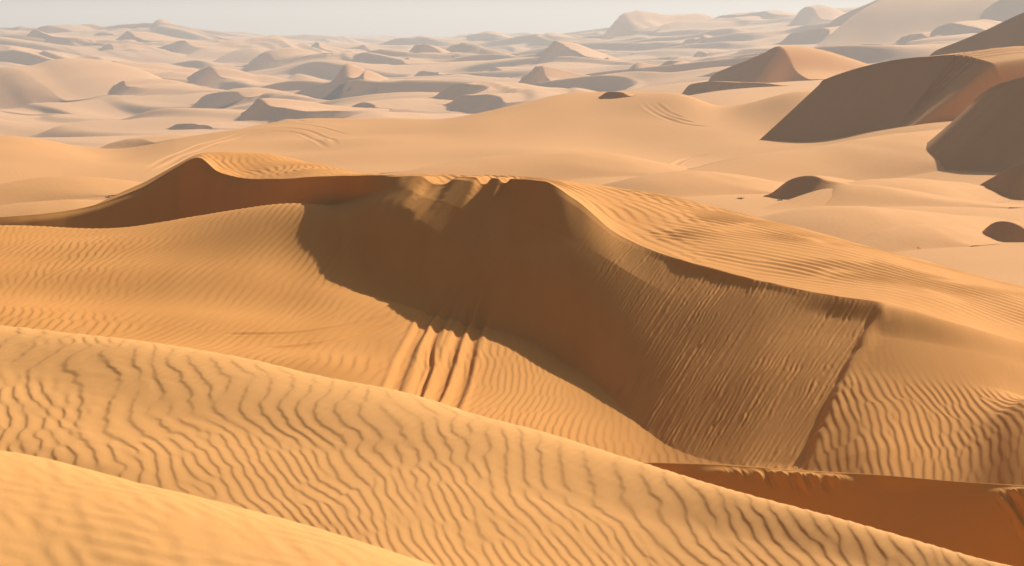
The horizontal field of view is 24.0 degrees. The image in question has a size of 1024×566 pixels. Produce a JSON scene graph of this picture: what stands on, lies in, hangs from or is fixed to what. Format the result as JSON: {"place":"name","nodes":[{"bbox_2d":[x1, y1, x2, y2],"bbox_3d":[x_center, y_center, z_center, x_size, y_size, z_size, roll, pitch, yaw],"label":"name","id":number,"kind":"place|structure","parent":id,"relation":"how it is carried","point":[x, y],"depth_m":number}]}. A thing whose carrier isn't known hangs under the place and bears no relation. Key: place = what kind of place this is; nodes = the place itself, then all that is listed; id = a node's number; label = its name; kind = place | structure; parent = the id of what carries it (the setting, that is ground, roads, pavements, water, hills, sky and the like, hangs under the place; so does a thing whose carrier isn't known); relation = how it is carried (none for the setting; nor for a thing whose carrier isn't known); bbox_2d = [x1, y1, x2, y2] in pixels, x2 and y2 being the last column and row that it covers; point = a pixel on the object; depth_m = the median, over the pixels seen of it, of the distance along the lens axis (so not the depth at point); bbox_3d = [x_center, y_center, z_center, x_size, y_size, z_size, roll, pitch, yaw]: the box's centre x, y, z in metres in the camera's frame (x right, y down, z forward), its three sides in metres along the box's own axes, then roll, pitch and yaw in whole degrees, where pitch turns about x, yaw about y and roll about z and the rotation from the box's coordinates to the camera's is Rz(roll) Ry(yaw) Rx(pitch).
{"place":"outdoors","nodes":[
{"label":"outdoors","id":0,"kind":"place"},
{"bbox_2d":[0,199,103,216],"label":"sand dune","id":1,"kind":"structure","parent":0,"point":[30,208],"depth_m":105.75},
{"bbox_2d":[0,176,142,204],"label":"sand dune","id":2,"kind":"structure","parent":0,"point":[50,188],"depth_m":116.52},
{"bbox_2d":[50,37,105,46],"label":"sand dune","id":3,"kind":"structure","parent":0,"point":[76,42],"depth_m":1522.79},
{"bbox_2d":[27,29,171,46],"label":"sand dune","id":4,"kind":"structure","parent":0,"point":[35,33],"depth_m":1553.57},
{"bbox_2d":[0,58,208,108],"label":"sand dune","id":5,"kind":"structure","parent":0,"point":[62,80],"depth_m":816.59},
{"bbox_2d":[37,19,172,34],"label":"sand dune","id":6,"kind":"structure","parent":0,"point":[86,28],"depth_m":1925.01},
{"bbox_2d":[90,30,128,36],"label":"sand dune","id":7,"kind":"structure","parent":0,"point":[116,33],"depth_m":1894.85},
{"bbox_2d":[98,43,170,52],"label":"sand dune","id":8,"kind":"structure","parent":0,"point":[131,47],"depth_m":1482.51},
{"bbox_2d":[100,134,200,148],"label":"sand dune","id":9,"kind":"structure","parent":0,"point":[135,142],"depth_m":185.99},
{"bbox_2d":[116,31,226,42],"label":"sand dune","id":10,"kind":"structure","parent":0,"point":[143,37],"depth_m":1577.25},
{"bbox_2d":[111,61,284,78],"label":"sand dune","id":11,"kind":"structure","parent":0,"point":[162,71],"depth_m":989.10},
{"bbox_2d":[110,79,292,95],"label":"sand dune","id":12,"kind":"structure","parent":0,"point":[141,87],"depth_m":829.20},
{"bbox_2d":[167,122,249,129],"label":"sand dune","id":13,"kind":"structure","parent":0,"point":[218,125],"depth_m":566.23},
{"bbox_2d":[0,450,434,565],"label":"sand dune","id":14,"kind":"structure","parent":0,"point":[54,513],"depth_m":7.41},
{"bbox_2d":[157,35,328,59],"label":"sand dune","id":15,"kind":"structure","parent":0,"point":[202,50],"depth_m":1525.70},
{"bbox_2d":[187,66,330,89],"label":"sand dune","id":16,"kind":"structure","parent":0,"point":[222,78],"depth_m":974.92},
{"bbox_2d":[191,84,345,108],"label":"sand dune","id":17,"kind":"structure","parent":0,"point":[219,99],"depth_m":784.10},
{"bbox_2d":[213,48,338,62],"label":"sand dune","id":18,"kind":"structure","parent":0,"point":[245,55],"depth_m":1451.90},
{"bbox_2d":[239,47,409,71],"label":"sand dune","id":19,"kind":"structure","parent":0,"point":[278,57],"depth_m":1210.68},
{"bbox_2d":[311,42,367,53],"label":"sand dune","id":20,"kind":"structure","parent":0,"point":[327,48],"depth_m":1571.46},
{"bbox_2d":[294,63,403,99],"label":"sand dune","id":21,"kind":"structure","parent":0,"point":[347,72],"depth_m":801.94},
{"bbox_2d":[238,98,470,120],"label":"sand dune","id":22,"kind":"structure","parent":0,"point":[275,109],"depth_m":591.25},
{"bbox_2d":[345,45,384,50],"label":"sand dune","id":23,"kind":"structure","parent":0,"point":[366,47],"depth_m":1637.68},
{"bbox_2d":[352,99,450,112],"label":"sand dune","id":24,"kind":"structure","parent":0,"point":[411,105],"depth_m":643.04},
{"bbox_2d":[390,60,453,64],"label":"sand dune","id":25,"kind":"structure","parent":0,"point":[409,62],"depth_m":1128.87},
{"bbox_2d":[0,0,874,27],"label":"sky","id":26,"kind":"structure","parent":0,"point":[13,13]},
{"bbox_2d":[409,42,482,57],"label":"sand dune","id":27,"kind":"structure","parent":0,"point":[464,48],"depth_m":1250.71},
{"bbox_2d":[415,71,511,77],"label":"sand dune","id":28,"kind":"structure","parent":0,"point":[423,73],"depth_m":986.25},
{"bbox_2d":[0,325,1010,565],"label":"sand dune","id":29,"kind":"structure","parent":0,"point":[426,480],"depth_m":12.98},
{"bbox_2d":[0,152,1023,484],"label":"sand dune","id":30,"kind":"structure","parent":0,"point":[644,326],"depth_m":32.01},
{"bbox_2d":[0,7,1023,286],"bbox_3d":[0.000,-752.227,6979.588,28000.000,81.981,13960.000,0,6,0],"label":"desert ground","id":31,"kind":"structure","parent":0,"point":[658,117],"depth_m":199.09},
{"bbox_2d":[464,31,511,40],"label":"sand dune","id":32,"kind":"structure","parent":31,"relation":"on","point":[485,35],"depth_m":1901.94},
{"bbox_2d":[668,35,712,47],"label":"sand dune","id":33,"kind":"structure","parent":31,"relation":"on","point":[703,38],"depth_m":1392.00},
{"bbox_2d":[437,89,586,113],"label":"sand dune","id":34,"kind":"structure","parent":0,"point":[475,103],"depth_m":646.35},
{"bbox_2d":[489,66,549,70],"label":"sand dune","id":35,"kind":"structure","parent":0,"point":[505,68],"depth_m":1029.02},
{"bbox_2d":[379,151,693,179],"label":"sand dune","id":36,"kind":"structure","parent":0,"point":[562,165],"depth_m":131.02},
{"bbox_2d":[430,81,655,99],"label":"sand dune","id":37,"kind":"structure","parent":0,"point":[453,91],"depth_m":671.24},
{"bbox_2d":[528,41,619,63],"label":"sand dune","id":38,"kind":"structure","parent":0,"point":[552,51],"depth_m":1091.83},
{"bbox_2d":[518,62,658,84],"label":"sand dune","id":39,"kind":"structure","parent":0,"point":[536,75],"depth_m":773.30},
{"bbox_2d":[593,49,632,52],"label":"sand dune","id":40,"kind":"structure","parent":0,"point":[603,51],"depth_m":1398.08},
{"bbox_2d":[598,91,633,98],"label":"sand dune","id":41,"kind":"structure","parent":0,"point":[611,95],"depth_m":196.81},
{"bbox_2d":[660,61,690,66],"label":"sand dune","id":42,"kind":"structure","parent":0,"point":[671,63],"depth_m":792.34},
{"bbox_2d":[654,56,700,60],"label":"sand dune","id":43,"kind":"structure","parent":0,"point":[676,58],"depth_m":1234.22},
{"bbox_2d":[600,10,771,39],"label":"sand dune","id":44,"kind":"structure","parent":0,"point":[629,23],"depth_m":1762.71},
{"bbox_2d":[603,171,783,196],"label":"sand dune","id":45,"kind":"structure","parent":0,"point":[687,183],"depth_m":112.10},
{"bbox_2d":[698,69,723,76],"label":"sand dune","id":46,"kind":"structure","parent":0,"point":[708,74],"depth_m":717.36},
{"bbox_2d":[693,49,741,56],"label":"sand dune","id":47,"kind":"structure","parent":0,"point":[706,52],"depth_m":1245.91},
{"bbox_2d":[682,81,788,95],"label":"sand dune","id":48,"kind":"structure","parent":0,"point":[701,87],"depth_m":356.22},
{"bbox_2d":[714,10,796,18],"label":"sand dune","id":49,"kind":"structure","parent":0,"point":[774,14],"depth_m":1802.61},
{"bbox_2d":[708,46,868,82],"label":"sand dune","id":50,"kind":"structure","parent":0,"point":[785,63],"depth_m":384.69},
{"bbox_2d":[774,26,839,44],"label":"sand dune","id":51,"kind":"structure","parent":0,"point":[815,36],"depth_m":1139.80},
{"bbox_2d":[684,128,944,182],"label":"sand dune","id":52,"kind":"structure","parent":0,"point":[898,155],"depth_m":134.54},
{"bbox_2d":[789,5,848,25],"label":"sand dune","id":53,"kind":"structure","parent":0,"point":[813,14],"depth_m":1607.27},
{"bbox_2d":[644,462,1023,565],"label":"sand dune","id":54,"kind":"structure","parent":0,"point":[984,521],"depth_m":20.51},
{"bbox_2d":[825,0,878,27],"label":"sand dune","id":55,"kind":"structure","parent":0,"point":[840,20],"depth_m":1229.03},
{"bbox_2d":[757,206,1007,241],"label":"sand dune","id":56,"kind":"structure","parent":0,"point":[850,223],"depth_m":92.95},
{"bbox_2d":[762,178,1010,209],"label":"sand dune","id":57,"kind":"structure","parent":0,"point":[960,190],"depth_m":112.97},
{"bbox_2d":[760,46,1023,141],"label":"sand dune","id":58,"kind":"structure","parent":0,"point":[910,92],"depth_m":165.85},
{"bbox_2d":[763,176,1023,208],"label":"sand dune","id":59,"kind":"structure","parent":0,"point":[845,192],"depth_m":108.57},
{"bbox_2d":[813,0,998,47],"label":"sand dune","id":60,"kind":"structure","parent":0,"point":[883,21],"depth_m":1071.90},
{"bbox_2d":[896,32,947,43],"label":"sand dune","id":61,"kind":"structure","parent":0,"point":[911,37],"depth_m":966.08},
{"bbox_2d":[852,224,1003,252],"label":"sand dune","id":62,"kind":"structure","parent":0,"point":[906,238],"depth_m":89.73},
{"bbox_2d":[930,19,1001,36],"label":"sand dune","id":63,"kind":"structure","parent":0,"point":[966,27],"depth_m":970.37},
{"bbox_2d":[926,77,1023,171],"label":"sand dune","id":64,"kind":"structure","parent":0,"point":[983,131],"depth_m":137.53},
{"bbox_2d":[930,13,1023,55],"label":"sand dune","id":65,"kind":"structure","parent":0,"point":[1009,32],"depth_m":301.02},
{"bbox_2d":[980,162,1023,199],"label":"sand dune","id":66,"kind":"structure","parent":0,"point":[1009,182],"depth_m":120.50},
{"bbox_2d":[980,0,1023,21],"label":"sand dune","id":67,"kind":"structure","parent":0,"point":[1002,10],"depth_m":1064.31},
{"bbox_2d":[982,220,1023,241],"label":"sand dune","id":68,"kind":"structure","parent":0,"point":[1008,231],"depth_m":94.82}
]}

